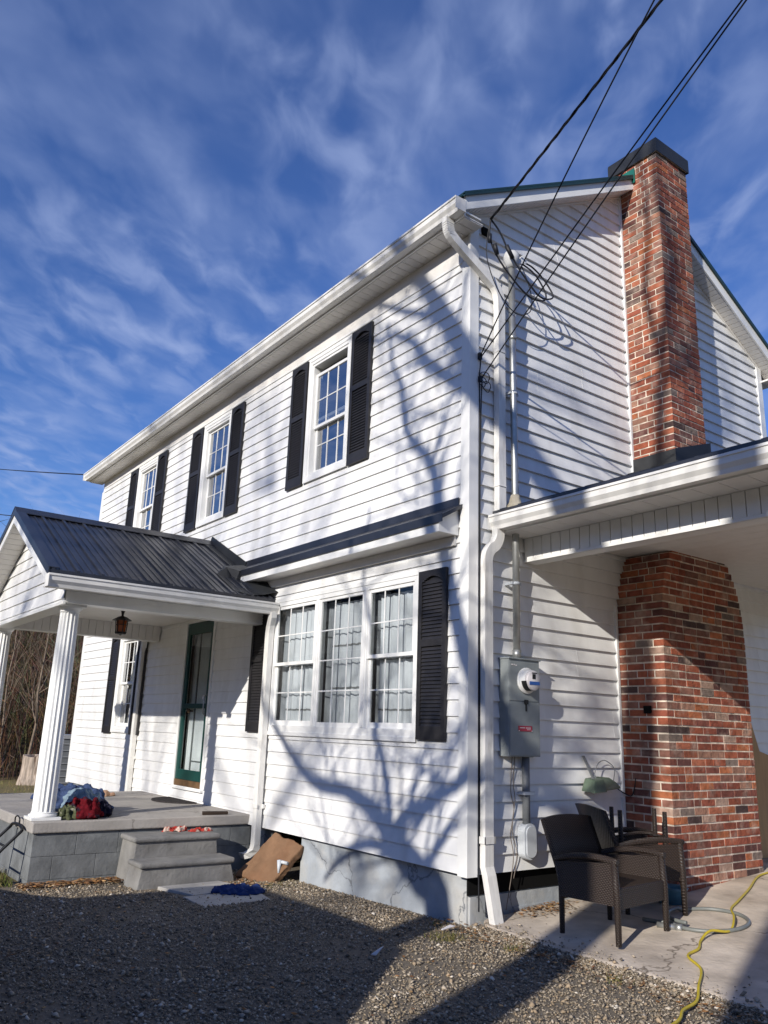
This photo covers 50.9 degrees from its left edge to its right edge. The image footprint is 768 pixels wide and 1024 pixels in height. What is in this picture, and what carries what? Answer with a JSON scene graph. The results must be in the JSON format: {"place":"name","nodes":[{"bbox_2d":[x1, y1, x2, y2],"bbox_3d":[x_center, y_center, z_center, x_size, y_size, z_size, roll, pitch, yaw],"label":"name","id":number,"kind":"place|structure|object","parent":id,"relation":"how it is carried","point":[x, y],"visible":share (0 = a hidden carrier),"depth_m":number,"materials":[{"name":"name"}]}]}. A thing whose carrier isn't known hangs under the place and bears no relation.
{"place":"outdoors","nodes":[
{"label":"outdoors","id":0,"kind":"place"},
{"bbox_2d":[0,780,33,887],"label":"grass","id":1,"kind":"structure","parent":0,"point":[3,878],"depth_m":7.45,"materials":[{"name":"plant"}]},
{"bbox_2d":[0,469,83,474],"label":"utility line","id":2,"kind":"object","parent":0,"point":[44,472],"visible":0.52,"depth_m":31.92,"materials":[{"name":"black rubber"}]},
{"bbox_2d":[151,796,196,803],"bbox_3d":[-2.611,3.492,9.780,0.360,0.014,0.840,13,-19,-35],"label":"door mat","id":3,"kind":"object","parent":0,"point":[167,799],"depth_m":9.67,"materials":[{"name":"grey fabric"}]},
{"bbox_2d":[202,811,227,814],"bbox_3d":[-1.776,3.165,8.497,0.296,0.034,0.061,11,-18,-31],"label":"wood scrap","id":4,"kind":"object","parent":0,"point":[214,812],"visible":1,"depth_m":8.47,"materials":[{"name":"brown wood"}]},
{"bbox_2d":[0,630,760,1023],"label":"ground","id":5,"kind":"structure","parent":0,"point":[440,970],"depth_m":4.75,"materials":[{"name":"grey gravel"}]},
{"bbox_2d":[0,815,23,852],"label":"hand truck","id":6,"kind":"object","parent":5,"relation":"on","point":[20,826],"visible":1,"depth_m":7.47,"materials":[{"name":"black metal"}]},
{"bbox_2d":[0,630,52,738],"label":"bare tree","id":7,"kind":"object","parent":5,"relation":"on","point":[8,677],"visible":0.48,"depth_m":20.93,"materials":[{"name":"brown plant"}]},
{"bbox_2d":[16,754,38,785],"bbox_3d":[-8.390,6.202,19.298,0.809,0.795,0.805,4,-15,-7],"label":"tree stump","id":8,"kind":"object","parent":5,"relation":"on","point":[28,773],"visible":0.48,"depth_m":19.05,"materials":[{"name":"brown wood"}]},
{"bbox_2d":[0,508,83,781],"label":"brush","id":9,"kind":"object","parent":5,"relation":"on","point":[15,732],"visible":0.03,"depth_m":23.32,"materials":[{"name":"brown plant"}]},
{"bbox_2d":[14,630,81,753],"bbox_3d":[-8.929,3.430,21.494,2.984,7.252,3.840,13,-19,-35],"label":"bare tree","id":10,"kind":"object","parent":5,"relation":"on","point":[38,692],"visible":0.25,"depth_m":20.83,"materials":[{"name":"brown plant"}]},
{"bbox_2d":[26,637,83,723],"bbox_3d":[-9.027,3.972,22.053,2.360,6.352,3.219,-7,-18,31],"label":"bare tree","id":11,"kind":"object","parent":5,"relation":"on","point":[50,673],"visible":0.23,"depth_m":21.95,"materials":[{"name":"brown plant"}]},
{"bbox_2d":[59,734,70,785],"bbox_3d":[-5.862,4.865,15.410,1.140,1.180,0.790,13,-19,-35],"label":"air conditioner","id":12,"kind":"object","parent":5,"relation":"on","point":[65,756],"depth_m":14.95,"materials":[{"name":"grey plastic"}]},
{"bbox_2d":[15,876,123,890],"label":"fallen leaves","id":13,"kind":"object","parent":5,"relation":"on","point":[80,881],"visible":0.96,"depth_m":7.32,"materials":[{"name":"brown plant"}]},
{"bbox_2d":[116,830,234,889],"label":"concrete steps","id":14,"kind":"structure","parent":5,"relation":"on","point":[151,860],"depth_m":7.58,"materials":[{"name":"grey concrete"}]},
{"bbox_2d":[161,825,186,831],"bbox_3d":[-2.093,3.167,8.066,0.259,0.066,0.138,7,-16,-19],"label":"red cloth","id":15,"kind":"object","parent":14,"relation":"on","point":[175,828],"visible":1,"depth_m":8.03,"materials":[{"name":"red fabric"}]},
{"bbox_2d":[188,827,212,831],"bbox_3d":[-1.845,3.203,8.130,0.259,0.060,0.114,13,-19,-35],"label":"red glove","id":16,"kind":"object","parent":14,"relation":"on","point":[198,829],"visible":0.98,"depth_m":8.11,"materials":[{"name":"fabric"}]},
{"bbox_2d":[158,881,230,895],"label":"stepping slab","id":17,"kind":"structure","parent":5,"relation":"on","point":[195,889],"depth_m":7.16,"materials":[{"name":"grey concrete"}]},
{"bbox_2d":[183,893,270,907],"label":"stepping slab","id":18,"kind":"structure","parent":5,"relation":"on","point":[213,899],"depth_m":6.77,"materials":[{"name":"grey concrete"}]},
{"bbox_2d":[211,882,264,895],"bbox_3d":[-1.279,3.307,7.081,0.463,0.090,0.330,0,-15,6],"label":"blue towel","id":19,"kind":"object","parent":18,"relation":"on","point":[242,889],"visible":1,"depth_m":7.01,"materials":[{"name":"fabric"}]},
{"bbox_2d":[224,877,275,884],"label":"fallen leaves","id":20,"kind":"object","parent":5,"relation":"on","point":[251,881],"visible":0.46,"depth_m":7.58,"materials":[{"name":"brown plant"}]},
{"bbox_2d":[235,833,303,881],"bbox_3d":[-1.105,3.381,7.840,0.475,0.461,0.539,13,-19,-35],"label":"leaning board","id":21,"kind":"object","parent":5,"relation":"on","point":[260,865],"visible":0.96,"depth_m":7.82,"materials":[{"name":"brown wood"}]},
{"bbox_2d":[277,860,288,872],"bbox_3d":[-0.976,3.384,7.704,0.117,0.119,0.060,-7,-17,29],"label":"pipe fitting","id":22,"kind":"object","parent":21,"relation":"on","point":[279,862],"visible":1,"depth_m":7.70,"materials":[{"name":"plastic"}]},
{"bbox_2d":[371,947,382,955],"bbox_3d":[-0.043,2.736,5.040,0.068,0.056,0.043,9,-17,-26],"label":"white scrap","id":23,"kind":"object","parent":5,"relation":"on","point":[376,952],"visible":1,"depth_m":5.03,"materials":[{"name":"white paper"}]},
{"bbox_2d":[0,137,767,926],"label":"farmhouse","id":24,"kind":"object","parent":5,"relation":"on","point":[274,551],"visible":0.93,"depth_m":7.78,"materials":[{"name":"plastic"}]},
{"bbox_2d":[57,803,76,819],"bbox_3d":[-3.020,2.862,7.705,0.231,0.147,0.198,0,-15,6],"label":"camouflage cloth","id":25,"kind":"object","parent":24,"relation":"on","point":[67,811],"visible":0.98,"depth_m":7.65,"materials":[{"name":"green fabric"}]},
{"bbox_2d":[60,788,100,807],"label":"jeans","id":26,"kind":"object","parent":24,"relation":"on","point":[70,795],"visible":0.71,"depth_m":8.03,"materials":[{"name":"fabric"}]},
{"bbox_2d":[55,783,113,811],"bbox_3d":[-3.164,2.968,8.388,0.716,0.295,0.442,6,-16,-14],"label":"denim jacket","id":27,"kind":"object","parent":24,"relation":"on","point":[63,790],"visible":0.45,"depth_m":8.34,"materials":[{"name":"blue fabric"}]},
{"bbox_2d":[65,796,103,819],"bbox_3d":[-2.906,2.877,7.835,0.436,0.213,0.360,13,-19,-35],"label":"plaid shirt","id":28,"kind":"object","parent":24,"relation":"on","point":[87,808],"visible":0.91,"depth_m":7.75,"materials":[{"name":"red fabric"}]},
{"bbox_2d":[99,799,112,817],"bbox_3d":[-2.783,2.941,8.004,0.173,0.185,0.230,13,-19,-35],"label":"dark cloth","id":29,"kind":"object","parent":24,"relation":"on","point":[106,808],"visible":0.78,"depth_m":7.96,"materials":[{"name":"blue fabric"}]},
{"bbox_2d":[103,790,114,796],"bbox_3d":[-3.592,3.562,10.226,0.331,0.088,0.422,13,-19,-35],"label":"peach cloth","id":30,"kind":"object","parent":24,"relation":"on","point":[107,792],"visible":0.27,"depth_m":10.17,"materials":[{"name":"fabric"}]},
{"bbox_2d":[113,610,131,635],"bbox_3d":[-3.158,1.324,9.728,0.199,0.330,0.230,13,-19,-35],"label":"porch lantern","id":31,"kind":"object","parent":24,"relation":"hanging from","point":[122,620],"visible":0.94,"depth_m":9.68,"materials":[{"name":"black metal"}]},
{"bbox_2d":[133,457,157,529],"bbox_3d":[-3.498,-0.006,13.284,0.940,1.487,0.849,13,-19,-35],"label":"window","id":32,"kind":"structure","parent":24,"relation":"in","point":[147,473],"depth_m":13.22,"materials":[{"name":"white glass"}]},
{"bbox_2d":[110,639,194,732],"bbox_3d":[-3.566,2.672,12.532,0.940,1.472,0.804,13,-19,-35],"label":"window","id":33,"kind":"structure","parent":24,"relation":"in","point":[121,710],"depth_m":12.42,"materials":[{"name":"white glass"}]},
{"bbox_2d":[170,619,216,792],"bbox_3d":[-2.360,2.409,10.244,0.179,2.115,0.910,13,-19,-35],"label":"door","id":34,"kind":"structure","parent":24,"relation":"in","point":[190,778],"depth_m":10.34,"materials":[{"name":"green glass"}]},
{"bbox_2d":[195,411,231,527],"bbox_3d":[-1.956,-0.490,11.295,0.940,1.487,0.874,13,-19,-35],"label":"window","id":35,"kind":"structure","parent":24,"relation":"in","point":[211,495],"depth_m":11.17,"materials":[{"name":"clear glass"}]},
{"bbox_2d":[302,336,351,483],"bbox_3d":[-0.254,-1.023,9.099,0.940,1.487,0.874,13,-19,-35],"label":"window","id":36,"kind":"structure","parent":24,"relation":"in","point":[325,449],"depth_m":8.94,"materials":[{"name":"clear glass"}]},
{"bbox_2d":[267,570,418,741],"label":"window","id":37,"kind":"structure","parent":24,"relation":"in","point":[344,658],"depth_m":7.77,"materials":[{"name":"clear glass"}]},
{"bbox_2d":[478,352,490,911],"bbox_3d":[0.811,0.781,6.540,0.153,4.490,0.037,13,-19,-35],"label":"wall cable","id":38,"kind":"object","parent":24,"relation":"attached to","point":[480,379],"depth_m":6.57,"materials":[{"name":"black rubber"}]},
{"bbox_2d":[498,250,540,859],"bbox_3d":[1.164,0.131,6.894,0.370,5.288,0.250,13,-19,-35],"label":"electric meter box","id":39,"kind":"object","parent":24,"relation":"attached to","point":[519,707],"visible":0.95,"depth_m":6.49,"materials":[{"name":"grey metal"}]},
{"bbox_2d":[506,757,516,909],"bbox_3d":[0.983,2.477,6.273,0.147,1.112,0.020,15,-20,-41],"label":"ground wire","id":40,"kind":"object","parent":39,"relation":"hanging from","point":[512,826],"visible":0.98,"depth_m":6.29,"materials":[{"name":"grey metal"}]},
{"bbox_2d":[486,219,553,314],"bbox_3d":[1.257,-2.182,7.432,0.812,0.812,0.136,13,-19,-35],"label":"service loop","id":41,"kind":"object","parent":39,"relation":"hanging from","point":[495,247],"visible":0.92,"depth_m":7.34,"materials":[{"name":"black rubber"}]},
{"bbox_2d":[481,0,654,354],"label":"phone line","id":42,"kind":"object","parent":24,"relation":"attached to","point":[571,164],"visible":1,"depth_m":5.66,"materials":[{"name":"black rubber"}]},
{"bbox_2d":[582,756,619,793],"bbox_3d":[1.874,2.249,6.925,0.440,0.294,0.177,13,-19,-35],"label":"wall lamp","id":43,"kind":"object","parent":24,"relation":"attached to","point":[593,784],"visible":1,"depth_m":6.83,"materials":[{"name":"green plastic"}]},
{"bbox_2d":[481,0,742,356],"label":"phone line","id":44,"kind":"object","parent":24,"relation":"attached to","point":[707,46],"visible":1,"depth_m":5.65,"materials":[{"name":"black rubber"}]},
{"bbox_2d":[482,0,746,376],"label":"phone line","id":45,"kind":"object","parent":24,"relation":"attached to","point":[718,38],"visible":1,"depth_m":5.65,"materials":[{"name":"black rubber"}]},
{"bbox_2d":[618,778,635,796],"bbox_3d":[2.122,2.422,7.110,0.186,0.158,0.069,1,-15,2],"label":"hooked wire","id":46,"kind":"object","parent":24,"relation":"attached to","point":[633,790],"visible":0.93,"depth_m":7.10,"materials":[{"name":"black metal"}]},
{"bbox_2d":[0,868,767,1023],"bbox_3d":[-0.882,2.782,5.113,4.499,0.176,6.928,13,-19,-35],"label":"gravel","id":47,"kind":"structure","parent":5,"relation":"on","point":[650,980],"depth_m":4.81,"materials":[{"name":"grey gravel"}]},
{"bbox_2d":[4,882,759,1022],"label":"fallen leaves","id":48,"kind":"object","parent":47,"relation":"on","point":[294,1013],"visible":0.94,"depth_m":4.76,"materials":[{"name":"brown plant"}]},
{"bbox_2d":[258,880,634,985],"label":"weeds","id":49,"kind":"object","parent":47,"relation":"on","point":[452,938],"visible":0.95,"depth_m":5.55,"materials":[{"name":"green plant"}]},
{"bbox_2d":[441,925,454,929],"bbox_3d":[0.457,2.959,5.746,0.090,0.026,0.054,13,-19,-35],"label":"white scrap","id":50,"kind":"object","parent":47,"relation":"on","point":[448,927],"visible":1,"depth_m":5.75,"materials":[{"name":"white paper"}]},
{"bbox_2d":[411,917,767,1023],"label":"fallen leaves","id":51,"kind":"object","parent":47,"relation":"on","point":[570,961],"visible":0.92,"depth_m":4.91,"materials":[{"name":"brown plant"}]},
{"bbox_3d":[8.524,-6.314,-10.178,2.000,10.500,0.312,13,-19,-35],"label":"utility pole","id":52,"kind":"object","parent":5,"relation":"on","visible":0},
{"bbox_2d":[490,0,662,219],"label":"service drop","id":53,"kind":"object","parent":52,"relation":"attached to","point":[629,41],"visible":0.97,"depth_m":6.22,"materials":[{"name":"black rubber"}]},
{"bbox_2d":[0,0,767,537],"label":"sky","id":54,"kind":"structure","parent":0,"point":[180,180],"materials":[{"name":"blue"}]},
{"bbox_2d":[484,858,767,1014],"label":"patio","id":55,"kind":"structure","parent":0,"point":[727,962],"depth_m":5.47,"materials":[{"name":"concrete"}]},
{"bbox_2d":[506,900,592,917],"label":"fallen leaves","id":56,"kind":"object","parent":55,"relation":"on","point":[538,907],"visible":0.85,"depth_m":6.21,"materials":[{"name":"brown plant"}]},
{"bbox_2d":[540,814,669,947],"bbox_3d":[1.541,2.563,5.723,0.674,0.735,0.663,15,-20,-41],"label":"wicker chair","id":57,"kind":"object","parent":55,"relation":"on","point":[588,868],"visible":1,"depth_m":5.62,"materials":[{"name":"brown wicker"}]},
{"bbox_2d":[575,803,687,915],"bbox_3d":[1.906,2.698,6.355,0.663,0.735,0.674,4,-15,-6],"label":"wicker chair","id":58,"kind":"object","parent":55,"relation":"on","point":[673,850],"visible":0.41,"depth_m":6.09,"materials":[{"name":"brown wicker"}]},
{"bbox_2d":[609,806,668,845],"bbox_3d":[2.023,2.555,6.423,0.380,0.360,0.342,1,-15,3],"label":"wicker side table","id":59,"kind":"object","parent":58,"relation":"on","point":[653,832],"visible":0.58,"depth_m":6.30,"materials":[{"name":"black wicker"}]},
{"bbox_2d":[658,883,688,904],"bbox_3d":[2.269,3.023,6.385,0.270,0.120,0.270,13,-19,-35],"label":"blue tub","id":60,"kind":"object","parent":55,"relation":"on","point":[674,894],"visible":0.46,"depth_m":6.28,"materials":[{"name":"plastic"}]},
{"bbox_2d":[642,906,750,933],"bbox_3d":[2.294,2.942,5.812,0.741,0.084,0.596,13,-19,-35],"label":"garden hose","id":61,"kind":"object","parent":55,"relation":"on","point":[676,926],"visible":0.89,"depth_m":5.72,"materials":[{"name":"plastic"}]},
{"bbox_2d":[671,872,767,1023],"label":"extension cord","id":62,"kind":"object","parent":55,"relation":"on","point":[683,1010],"visible":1,"depth_m":5.11,"materials":[{"name":"yellow rubber"}]},
{"bbox_2d":[751,727,767,858],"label":"plywood sheet","id":63,"kind":"object","parent":55,"relation":"on","point":[761,766],"visible":0.33,"depth_m":8.45,"materials":[{"name":"brown wood"}]}
]}

